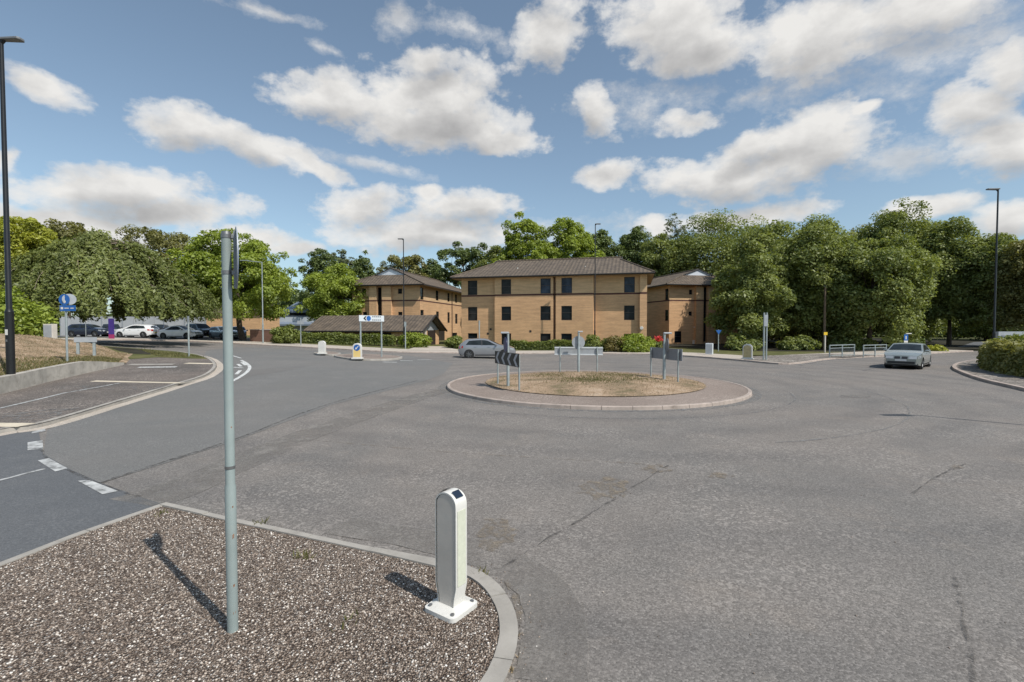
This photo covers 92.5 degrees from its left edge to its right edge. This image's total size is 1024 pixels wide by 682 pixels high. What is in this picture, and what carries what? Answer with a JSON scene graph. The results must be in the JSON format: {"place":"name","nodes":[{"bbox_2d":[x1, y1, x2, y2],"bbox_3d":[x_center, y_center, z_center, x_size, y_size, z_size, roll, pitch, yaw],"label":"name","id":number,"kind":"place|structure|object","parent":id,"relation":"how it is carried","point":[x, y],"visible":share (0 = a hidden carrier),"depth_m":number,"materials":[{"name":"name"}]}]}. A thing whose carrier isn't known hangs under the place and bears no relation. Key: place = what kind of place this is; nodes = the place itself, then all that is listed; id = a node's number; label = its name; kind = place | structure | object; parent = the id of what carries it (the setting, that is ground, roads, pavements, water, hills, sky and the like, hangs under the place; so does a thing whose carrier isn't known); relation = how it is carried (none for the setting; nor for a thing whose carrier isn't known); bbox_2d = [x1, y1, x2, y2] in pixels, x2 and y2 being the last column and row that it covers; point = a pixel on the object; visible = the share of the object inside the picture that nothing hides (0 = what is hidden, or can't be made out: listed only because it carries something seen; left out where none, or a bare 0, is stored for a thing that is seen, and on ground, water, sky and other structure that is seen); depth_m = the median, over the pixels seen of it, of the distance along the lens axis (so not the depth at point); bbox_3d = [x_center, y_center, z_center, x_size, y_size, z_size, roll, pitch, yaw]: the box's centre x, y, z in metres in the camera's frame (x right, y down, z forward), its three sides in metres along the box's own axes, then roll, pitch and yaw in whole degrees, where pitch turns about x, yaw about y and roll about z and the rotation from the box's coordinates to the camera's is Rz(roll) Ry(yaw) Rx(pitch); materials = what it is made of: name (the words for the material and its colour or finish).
{"place":"outdoors","nodes":[
{"label":"outdoors","id":0,"kind":"place"},
{"bbox_2d":[0,333,131,375],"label":"grass bank","id":1,"kind":"structure","parent":0,"point":[126,359],"depth_m":25.99,"materials":[{"name":"brown plant"}]},
{"bbox_2d":[0,36,24,374],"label":"street lamp","id":2,"kind":"object","parent":1,"relation":"on","point":[10,340],"visible":0.92,"depth_m":17.45,"materials":[{"name":"grey metal"}]},
{"bbox_2d":[0,284,59,335],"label":"shrub","id":3,"kind":"object","parent":1,"relation":"on","point":[28,318],"visible":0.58,"depth_m":30.70,"materials":[{"name":"green plant"}]},
{"bbox_2d":[0,355,121,375],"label":"green grass tufts","id":4,"kind":"object","parent":1,"relation":"on","point":[74,358],"visible":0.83,"depth_m":21.92,"materials":[{"name":"plant"}]},
{"bbox_2d":[59,294,76,360],"bbox_3d":[-20.256,-0.480,22.444,0.755,3.356,0.321,0,2,-6],"label":"signpost","id":5,"kind":"object","parent":1,"relation":"on","point":[66,301],"visible":0.97,"depth_m":22.33,"materials":[{"name":"metal"}]},
{"bbox_2d":[74,337,96,355],"bbox_3d":[-22.608,0.352,26.007,0.960,1.100,0.130,-1,2,-25],"label":"street nameplate","id":6,"kind":"object","parent":1,"relation":"on","point":[78,340],"visible":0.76,"depth_m":25.93,"materials":[{"name":"metal"}]},
{"bbox_2d":[0,431,160,561],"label":"approach road","id":7,"kind":"structure","parent":0,"point":[45,506],"depth_m":6.68,"materials":[{"name":"grey asphalt"}]},
{"bbox_2d":[79,480,116,493],"bbox_3d":[-6.251,2.177,7.339,1.103,0.001,0.175,1,2,31],"label":"road marking","id":8,"kind":"object","parent":7,"relation":"on","point":[100,488],"visible":1,"depth_m":7.28,"materials":[{"name":"paint"}]},
{"bbox_2d":[0,351,216,428],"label":"footway","id":9,"kind":"structure","parent":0,"point":[78,400],"depth_m":18.05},
{"bbox_2d":[57,335,249,340],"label":"car park","id":10,"kind":"structure","parent":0,"point":[204,338],"depth_m":55.96,"materials":[{"name":"grey asphalt"}]},
{"bbox_2d":[68,324,108,336],"bbox_3d":[-48.260,-1.216,55.988,4.355,1.544,2.152,0,2,0],"label":"parked car","id":11,"kind":"object","parent":10,"relation":"on","point":[75,330],"visible":0.91,"depth_m":55.15,"materials":[{"name":"blue paint"}]},
{"bbox_2d":[114,324,159,337],"bbox_3d":[-42.087,-1.111,54.991,4.355,1.544,2.152,0,2,0],"label":"parked car","id":12,"kind":"object","parent":10,"relation":"on","point":[143,330],"visible":0.95,"depth_m":54.16,"materials":[{"name":"white paint"}]},
{"bbox_2d":[157,325,202,338],"bbox_3d":[-37.221,-0.985,54.994,4.342,1.543,2.152,0,2,0],"label":"parked car","id":13,"kind":"object","parent":10,"relation":"on","point":[175,331],"visible":0.92,"depth_m":54.15,"materials":[{"name":"white paint"}]},
{"bbox_2d":[209,326,237,339],"bbox_3d":[-33.543,-0.947,56.998,4.355,1.544,2.152,1,2,35],"label":"parked car","id":14,"kind":"object","parent":10,"relation":"on","point":[215,331],"visible":0.62,"depth_m":56.34,"materials":[{"name":"paint"}]},
{"bbox_2d":[104,346,206,358],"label":"grass verge","id":15,"kind":"object","parent":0,"point":[134,356],"depth_m":29.69,"materials":[{"name":"plant"}]},
{"bbox_2d":[0,506,499,681],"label":"gravel island","id":16,"kind":"structure","parent":0,"point":[89,675],"depth_m":3.94,"materials":[{"name":"gravel"}]},
{"bbox_2d":[221,226,238,633],"bbox_3d":[-2.138,0.727,3.740,0.109,3.185,0.470,-1,2,-32],"label":"sign pole","id":17,"kind":"object","parent":16,"relation":"on","point":[227,272],"visible":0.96,"depth_m":3.69,"materials":[{"name":"grey metal"}]},
{"bbox_2d":[0,508,499,681],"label":"gravel pebbles","id":18,"kind":"object","parent":16,"relation":"on","point":[94,615],"visible":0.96,"depth_m":4.04,"materials":[{"name":"gravel"}]},
{"bbox_2d":[154,508,488,631],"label":"weeds","id":19,"kind":"object","parent":16,"relation":"on","point":[306,554],"visible":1,"depth_m":4.94,"materials":[{"name":"green plant"}]},
{"bbox_2d":[425,487,476,623],"bbox_3d":[-0.502,1.716,4.039,0.330,0.992,0.330,1,2,35],"label":"solar bollard","id":20,"kind":"object","parent":16,"relation":"on","point":[452,603],"visible":1,"depth_m":3.98,"materials":[{"name":"white plastic"}]},
{"bbox_2d":[57,334,839,354],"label":"planting strip","id":21,"kind":"object","parent":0,"point":[685,349],"visible":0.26,"depth_m":47.52,"materials":[{"name":"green plant"}]},
{"bbox_2d":[0,216,58,272],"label":"broadleaf tree","id":22,"kind":"object","parent":21,"relation":"on","point":[27,235],"visible":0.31,"depth_m":48.58,"materials":[{"name":"green plant"}]},
{"bbox_2d":[40,218,87,316],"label":"broadleaf tree","id":23,"kind":"object","parent":21,"relation":"on","point":[72,229],"visible":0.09,"depth_m":71.93,"materials":[{"name":"green plant"}]},
{"bbox_2d":[60,316,205,334],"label":"boundary wall","id":24,"kind":"structure","parent":21,"relation":"on","point":[128,321],"depth_m":63.90,"materials":[{"name":"grey concrete"}]},
{"bbox_2d":[115,224,202,316],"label":"broadleaf tree","id":25,"kind":"object","parent":21,"relation":"on","point":[156,239],"visible":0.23,"depth_m":75.11,"materials":[{"name":"green plant"}]},
{"bbox_2d":[165,228,303,339],"bbox_3d":[-31.138,-6.106,55.012,12.780,12.844,12.640,0,2,0],"label":"broadleaf tree","id":26,"kind":"object","parent":21,"relation":"on","point":[247,295],"visible":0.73,"depth_m":52.54,"materials":[{"name":"green plant"}]},
{"bbox_2d":[206,305,279,334],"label":"brick house","id":27,"kind":"structure","parent":21,"relation":"on","point":[253,323],"depth_m":73.96,"materials":[{"name":"brown brick"}]},
{"bbox_2d":[249,329,294,341],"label":"brick wall","id":28,"kind":"structure","parent":21,"relation":"on","point":[255,335],"depth_m":52.88,"materials":[{"name":"brick"}]},
{"bbox_2d":[269,324,299,343],"bbox_3d":[-23.205,-0.703,50.093,2.863,2.157,3.040,0,2,0],"label":"shrub","id":29,"kind":"object","parent":21,"relation":"on","point":[287,334],"visible":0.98,"depth_m":49.46,"materials":[{"name":"green plant"}]},
{"bbox_2d":[280,302,315,332],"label":"industrial unit","id":30,"kind":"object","parent":21,"relation":"on","point":[292,317],"visible":0.17,"depth_m":95.93,"materials":[{"name":"grey metal"}]},
{"bbox_2d":[294,248,345,309],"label":"broadleaf tree","id":31,"kind":"object","parent":21,"relation":"on","point":[315,263],"visible":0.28,"depth_m":95.69,"materials":[{"name":"green plant"}]},
{"bbox_2d":[300,262,367,321],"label":"broadleaf tree","id":32,"kind":"object","parent":21,"relation":"on","point":[332,281],"visible":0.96,"depth_m":65.80,"materials":[{"name":"green plant"}]},
{"bbox_2d":[296,330,399,345],"bbox_3d":[-17.737,-0.240,51.895,12.555,1.797,1.955,0,2,12],"label":"clipped hedge","id":33,"kind":"object","parent":21,"relation":"on","point":[335,337],"visible":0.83,"depth_m":51.33,"materials":[{"name":"green plant"}]},
{"bbox_2d":[348,250,375,300],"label":"broadleaf tree","id":34,"kind":"object","parent":21,"relation":"on","point":[360,265],"visible":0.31,"depth_m":98.47,"materials":[{"name":"green plant"}]},
{"bbox_2d":[376,254,428,276],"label":"broadleaf tree","id":35,"kind":"object","parent":21,"relation":"on","point":[411,263],"visible":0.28,"depth_m":94.39,"materials":[{"name":"green plant"}]},
{"bbox_2d":[397,332,431,347],"bbox_3d":[-9.655,-0.093,49.076,3.493,1.712,2.514,0,2,0],"label":"shrub","id":36,"kind":"object","parent":21,"relation":"on","point":[420,339],"visible":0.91,"depth_m":48.66,"materials":[{"name":"green plant"}]},
{"bbox_2d":[418,258,446,282],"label":"broadleaf tree","id":37,"kind":"object","parent":21,"relation":"on","point":[432,267],"visible":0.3,"depth_m":98.10,"materials":[{"name":"green plant"}]},
{"bbox_2d":[434,241,487,287],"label":"broadleaf tree","id":38,"kind":"object","parent":21,"relation":"on","point":[465,255],"visible":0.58,"depth_m":89.82,"materials":[{"name":"green plant"}]},
{"bbox_2d":[471,245,513,269],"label":"broadleaf tree","id":39,"kind":"object","parent":21,"relation":"on","point":[493,253],"visible":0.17,"depth_m":86.11,"materials":[{"name":"green plant"}]},
{"bbox_2d":[491,211,558,262],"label":"broadleaf tree","id":40,"kind":"object","parent":21,"relation":"on","point":[520,247],"visible":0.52,"depth_m":77.59,"materials":[{"name":"green plant"}]},
{"bbox_2d":[509,339,555,349],"bbox_3d":[1.915,0.454,49.316,5.229,1.363,1.525,1,2,19],"label":"clipped hedge","id":41,"kind":"object","parent":21,"relation":"on","point":[531,345],"visible":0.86,"depth_m":48.77,"materials":[{"name":"green plant"}]},
{"bbox_2d":[541,216,604,258],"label":"broadleaf tree","id":42,"kind":"object","parent":21,"relation":"on","point":[580,244],"visible":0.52,"depth_m":79.41,"materials":[{"name":"green plant"}]},
{"bbox_2d":[663,212,687,271],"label":"broadleaf tree","id":43,"kind":"object","parent":21,"relation":"on","point":[682,227],"visible":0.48,"depth_m":102.52,"materials":[{"name":"green plant"}]},
{"bbox_2d":[0,0,1023,316],"label":"sky","id":44,"kind":"structure","parent":0,"point":[301,127],"materials":[{"name":"blue"}]},
{"bbox_2d":[58,338,969,362],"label":"pavement","id":45,"kind":"structure","parent":0,"point":[684,353],"depth_m":43.92,"materials":[{"name":"grey concrete"}]},
{"bbox_2d":[584,334,607,350],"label":"shrub","id":46,"kind":"object","parent":45,"relation":"on","point":[592,340],"visible":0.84,"depth_m":45.47,"materials":[{"name":"green plant"}]},
{"bbox_2d":[604,335,625,351],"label":"shrub","id":47,"kind":"object","parent":45,"relation":"on","point":[613,345],"visible":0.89,"depth_m":44.91,"materials":[{"name":"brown plant"}]},
{"bbox_2d":[617,333,656,352],"bbox_3d":[11.465,0.187,45.111,3.842,1.882,2.991,0,2,0],"label":"shrub","id":48,"kind":"object","parent":45,"relation":"on","point":[642,344],"visible":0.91,"depth_m":44.58,"materials":[{"name":"green plant"}]},
{"bbox_2d":[744,354,873,362],"bbox_3d":[22.344,1.206,37.517,15.030,0.001,5.088,-1,2,-34],"label":"pebbled corner","id":49,"kind":"object","parent":45,"relation":"on","point":[789,358],"visible":0.83,"depth_m":36.60,"materials":[{"name":"grey gravel"}]},
{"bbox_2d":[57,332,986,350],"bbox_3d":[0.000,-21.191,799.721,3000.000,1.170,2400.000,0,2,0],"label":"ground","id":50,"kind":"structure","parent":0,"point":[961,339],"depth_m":94.43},
{"bbox_2d":[0,361,123,393],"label":"retaining wall","id":51,"kind":"structure","parent":50,"relation":"on","point":[21,380],"depth_m":19.70,"materials":[{"name":"concrete"}]},
{"bbox_2d":[0,226,221,322],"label":"weeping tree","id":52,"kind":"object","parent":50,"relation":"on","point":[92,271],"visible":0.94,"depth_m":37.72,"materials":[{"name":"green plant"}]},
{"bbox_2d":[303,314,446,345],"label":"outbuilding","id":53,"kind":"structure","parent":50,"relation":"on","point":[431,326],"depth_m":55.40,"materials":[{"name":"tile"}]},
{"bbox_2d":[343,267,461,340],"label":"office building","id":54,"kind":"structure","parent":50,"relation":"on","point":[424,295],"depth_m":67.00,"materials":[{"name":"beige brick"}]},
{"bbox_2d":[30,288,983,336],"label":"wood","id":55,"kind":"object","parent":50,"relation":"on","point":[291,301],"visible":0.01,"depth_m":113.47,"materials":[{"name":"green plant"}]},
{"bbox_2d":[450,256,655,343],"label":"office building","id":56,"kind":"structure","parent":50,"relation":"on","point":[533,300],"depth_m":54.22,"materials":[{"name":"beige brick"}]},
{"bbox_2d":[647,269,737,343],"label":"office building","id":57,"kind":"structure","parent":50,"relation":"on","point":[677,304],"depth_m":66.11,"materials":[{"name":"beige brick"}]},
{"bbox_2d":[935,318,1023,339],"bbox_3d":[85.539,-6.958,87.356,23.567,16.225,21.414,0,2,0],"label":"hedge","id":58,"kind":"object","parent":50,"relation":"on","point":[984,330],"visible":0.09,"depth_m":88.01,"materials":[{"name":"green plant"}]},
{"bbox_2d":[39,340,1023,681],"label":"road","id":59,"kind":"structure","parent":0,"point":[793,578],"depth_m":6.62,"materials":[{"name":"grey asphalt"}]},
{"bbox_2d":[0,504,161,565],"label":"thin kerb","id":60,"kind":"structure","parent":59,"relation":"on","point":[28,553],"depth_m":5.42,"materials":[{"name":"concrete"}]},
{"bbox_2d":[0,345,215,432],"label":"footway kerb","id":61,"kind":"structure","parent":59,"relation":"on","point":[45,423],"depth_m":14.36,"materials":[{"name":"concrete"}]},
{"bbox_2d":[0,356,222,435],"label":"kerb channel","id":62,"kind":"object","parent":59,"relation":"on","point":[219,369],"visible":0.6,"depth_m":15.10,"materials":[{"name":"grey concrete"}]},
{"bbox_2d":[43,347,452,482],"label":"road resurfacing","id":63,"kind":"structure","parent":59,"relation":"on","point":[139,435],"depth_m":14.38,"materials":[{"name":"asphalt"}]},
{"bbox_2d":[237,366,304,379],"bbox_3d":[-12.350,1.542,23.924,2.108,0.140,5.789,0,2,0],"label":"worn surface","id":64,"kind":"object","parent":63,"relation":"on","point":[252,372],"visible":1,"depth_m":24.36,"materials":[{"name":"grey asphalt"}]},
{"bbox_2d":[111,389,444,505],"bbox_3d":[-4.009,2.022,12.707,1.285,0.010,12.419,0,2,11],"label":"worn band","id":65,"kind":"object","parent":59,"relation":"on","point":[219,464],"visible":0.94,"depth_m":9.48,"materials":[{"name":"asphalt"}]},
{"bbox_2d":[160,502,517,681],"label":"island kerb","id":66,"kind":"structure","parent":59,"relation":"on","point":[499,666],"depth_m":4.37,"materials":[{"name":"concrete"}]},
{"bbox_2d":[334,354,401,360],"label":"splitter island kerb","id":67,"kind":"structure","parent":59,"relation":"on","point":[347,358],"depth_m":31.78,"materials":[{"name":"concrete"}]},
{"bbox_2d":[336,354,399,358],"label":"splitter island","id":68,"kind":"structure","parent":67,"relation":"on","point":[371,356],"depth_m":33.94,"materials":[{"name":"grey concrete"}]},
{"bbox_2d":[359,315,383,356],"bbox_3d":[-9.441,-0.258,32.905,0.146,2.912,1.975,1,2,39],"label":"direction sign","id":69,"kind":"object","parent":68,"relation":"on","point":[370,318],"visible":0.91,"depth_m":32.81,"materials":[{"name":"metal"}]},
{"bbox_2d":[324,517,587,680],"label":"worn band","id":70,"kind":"object","parent":59,"relation":"on","point":[533,658],"visible":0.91,"depth_m":4.43,"materials":[{"name":"asphalt"}]},
{"bbox_2d":[458,338,515,357],"bbox_3d":[-1.883,0.556,37.095,4.355,1.564,2.152,0,2,-2],"label":"moving car","id":71,"kind":"object","parent":59,"relation":"on","point":[470,348],"visible":0.74,"depth_m":36.23,"materials":[{"name":"silver paint"}]},
{"bbox_2d":[64,339,972,364],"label":"kerb","id":72,"kind":"structure","parent":59,"relation":"on","point":[808,361],"depth_m":41.96,"materials":[{"name":"concrete"}]},
{"bbox_2d":[447,370,751,409],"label":"roundabout kerb","id":73,"kind":"structure","parent":59,"relation":"on","point":[748,395],"depth_m":14.75,"materials":[{"name":"concrete"}]},
{"bbox_2d":[450,371,747,405],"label":"roundabout paving","id":74,"kind":"structure","parent":73,"relation":"on","point":[715,390],"depth_m":16.15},
{"bbox_2d":[485,371,705,396],"bbox_3d":[3.257,1.563,19.961,8.631,0.160,8.631,0,2,0],"label":"roundabout grass bed","id":75,"kind":"object","parent":74,"relation":"on","point":[576,387],"visible":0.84,"depth_m":17.73,"materials":[{"name":"plant"}]},
{"bbox_2d":[495,351,519,390],"bbox_3d":[-0.169,1.166,17.951,0.109,1.509,2.268,-1,2,-23],"label":"chevron sign","id":76,"kind":"object","parent":75,"relation":"on","point":[508,359],"visible":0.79,"depth_m":17.71,"materials":[{"name":"metal"}]},
{"bbox_2d":[572,331,584,371],"bbox_3d":[3.183,0.612,23.422,0.616,2.191,0.164,0,2,0],"label":"lit signpost","id":77,"kind":"object","parent":75,"relation":"on","point":[578,342],"visible":0.95,"depth_m":23.40,"materials":[{"name":"metal"}]},
{"bbox_2d":[555,347,602,371],"bbox_3d":[3.246,1.017,23.906,2.333,1.456,0.115,0,2,7],"label":"chevron sign","id":78,"kind":"object","parent":75,"relation":"on","point":[560,351],"visible":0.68,"depth_m":23.91,"materials":[{"name":"metal"}]},
{"bbox_2d":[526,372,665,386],"bbox_3d":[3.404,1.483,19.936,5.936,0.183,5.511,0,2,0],"label":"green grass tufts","id":79,"kind":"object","parent":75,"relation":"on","point":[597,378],"visible":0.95,"depth_m":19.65,"materials":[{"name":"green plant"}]},
{"bbox_2d":[650,347,682,381],"bbox_3d":[6.227,1.044,20.023,0.113,1.509,2.166,-1,2,-18],"label":"chevron sign","id":80,"kind":"object","parent":75,"relation":"on","point":[671,354],"visible":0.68,"depth_m":19.80,"materials":[{"name":"metal"}]},
{"bbox_2d":[884,343,930,368],"bbox_3d":[23.624,0.857,29.221,4.532,1.514,2.112,-2,2,-43],"label":"moving car","id":81,"kind":"object","parent":59,"relation":"on","point":[917,355],"visible":0.99,"depth_m":28.13,"materials":[{"name":"grey paint"}]},
{"bbox_2d":[952,359,1023,390],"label":"hedge island kerb","id":82,"kind":"structure","parent":59,"relation":"on","point":[979,378],"depth_m":21.59,"materials":[{"name":"concrete"}]},
{"bbox_2d":[662,338,984,351],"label":"woodland floor","id":83,"kind":"structure","parent":0,"point":[955,345],"depth_m":57.48,"materials":[{"name":"soil"}]},
{"bbox_2d":[588,229,624,256],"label":"broadleaf tree","id":84,"kind":"object","parent":83,"relation":"on","point":[603,240],"visible":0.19,"depth_m":86.98,"materials":[{"name":"green plant"}]},
{"bbox_2d":[618,225,655,268],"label":"broadleaf tree","id":85,"kind":"object","parent":83,"relation":"on","point":[632,242],"visible":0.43,"depth_m":89.50,"materials":[{"name":"green plant"}]},
{"bbox_2d":[638,232,696,276],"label":"broadleaf tree","id":86,"kind":"object","parent":83,"relation":"on","point":[660,249],"visible":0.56,"depth_m":83.07,"materials":[{"name":"green plant"}]},
{"bbox_2d":[666,208,768,274],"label":"broadleaf tree","id":87,"kind":"object","parent":83,"relation":"on","point":[705,243],"visible":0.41,"depth_m":79.92,"materials":[{"name":"green plant"}]},
{"bbox_2d":[723,332,760,350],"bbox_3d":[22.670,0.084,48.421,3.680,1.895,2.860,0,2,0],"label":"shrub","id":88,"kind":"object","parent":83,"relation":"on","point":[736,341],"visible":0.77,"depth_m":47.77,"materials":[{"name":"green plant"}]},
{"bbox_2d":[703,240,797,349],"bbox_3d":[24.857,-4.482,50.837,9.059,11.406,9.160,2,2,44],"label":"broadleaf tree","id":89,"kind":"object","parent":83,"relation":"on","point":[747,301],"visible":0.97,"depth_m":49.35,"materials":[{"name":"green plant"}]},
{"bbox_2d":[727,219,808,344],"bbox_3d":[32.315,-7.299,61.786,10.822,16.257,10.867,-2,2,-43],"label":"broadleaf tree","id":90,"kind":"object","parent":83,"relation":"on","point":[770,233],"visible":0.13,"depth_m":60.73,"materials":[{"name":"green plant"}]},
{"bbox_2d":[775,334,821,349],"bbox_3d":[28.707,0.148,48.907,3.982,1.742,2.842,0,2,0],"label":"shrub","id":91,"kind":"object","parent":83,"relation":"on","point":[801,342],"visible":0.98,"depth_m":48.38,"materials":[{"name":"green plant"}]},
{"bbox_2d":[768,213,881,346],"bbox_3d":[32.989,-6.313,53.767,12.068,15.300,11.550,0,2,0],"label":"broadleaf tree","id":92,"kind":"object","parent":83,"relation":"on","point":[818,238],"visible":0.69,"depth_m":51.07,"materials":[{"name":"green plant"}]},
{"bbox_2d":[826,335,879,349],"bbox_3d":[34.880,0.160,50.076,5.109,1.650,3.246,0,2,0],"label":"shrub","id":93,"kind":"object","parent":83,"relation":"on","point":[857,343],"visible":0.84,"depth_m":49.31,"materials":[{"name":"green plant"}]},
{"bbox_2d":[808,233,943,347],"bbox_3d":[36.679,-4.751,49.815,11.625,11.876,11.154,0,2,0],"label":"broadleaf tree","id":94,"kind":"object","parent":83,"relation":"on","point":[900,281],"visible":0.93,"depth_m":47.31,"materials":[{"name":"green plant"}]},
{"bbox_2d":[851,197,960,318],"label":"broadleaf tree","id":95,"kind":"object","parent":83,"relation":"on","point":[890,225],"visible":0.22,"depth_m":65.93,"materials":[{"name":"green plant"}]},
{"bbox_2d":[864,294,960,341],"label":"broadleaf tree","id":96,"kind":"object","parent":83,"relation":"on","point":[932,325],"visible":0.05,"depth_m":69.28,"materials":[{"name":"green plant"}]},
{"bbox_2d":[907,215,999,344],"bbox_3d":[55.464,-7.334,62.226,11.160,16.298,10.609,0,2,0],"label":"broadleaf tree","id":97,"kind":"object","parent":83,"relation":"on","point":[942,245],"visible":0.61,"depth_m":59.60,"materials":[{"name":"green plant"}]},
{"bbox_2d":[952,232,1023,331],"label":"broadleaf tree","id":98,"kind":"object","parent":83,"relation":"on","point":[982,279],"visible":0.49,"depth_m":56.88,"materials":[{"name":"green plant"}]},
{"bbox_2d":[980,239,1023,331],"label":"broadleaf tree","id":99,"kind":"object","parent":83,"relation":"on","point":[1007,271],"visible":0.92,"depth_m":54.03,"materials":[{"name":"green plant"}]},
{"bbox_2d":[956,360,1023,386],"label":"hedge island","id":100,"kind":"structure","parent":0,"point":[969,367],"depth_m":23.63,"materials":[{"name":"grey concrete"}]},
{"bbox_2d":[986,188,999,338],"bbox_3d":[30.195,-3.878,30.901,0.783,11.374,0.298,0,2,0],"label":"street lamp","id":101,"kind":"object","parent":100,"relation":"on","point":[995,289],"visible":0.88,"depth_m":30.86,"materials":[{"name":"grey metal"}]},
{"bbox_2d":[975,336,1023,376],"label":"clipped hedge","id":102,"kind":"object","parent":100,"relation":"on","point":[1004,356],"visible":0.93,"depth_m":24.27,"materials":[{"name":"green plant"}]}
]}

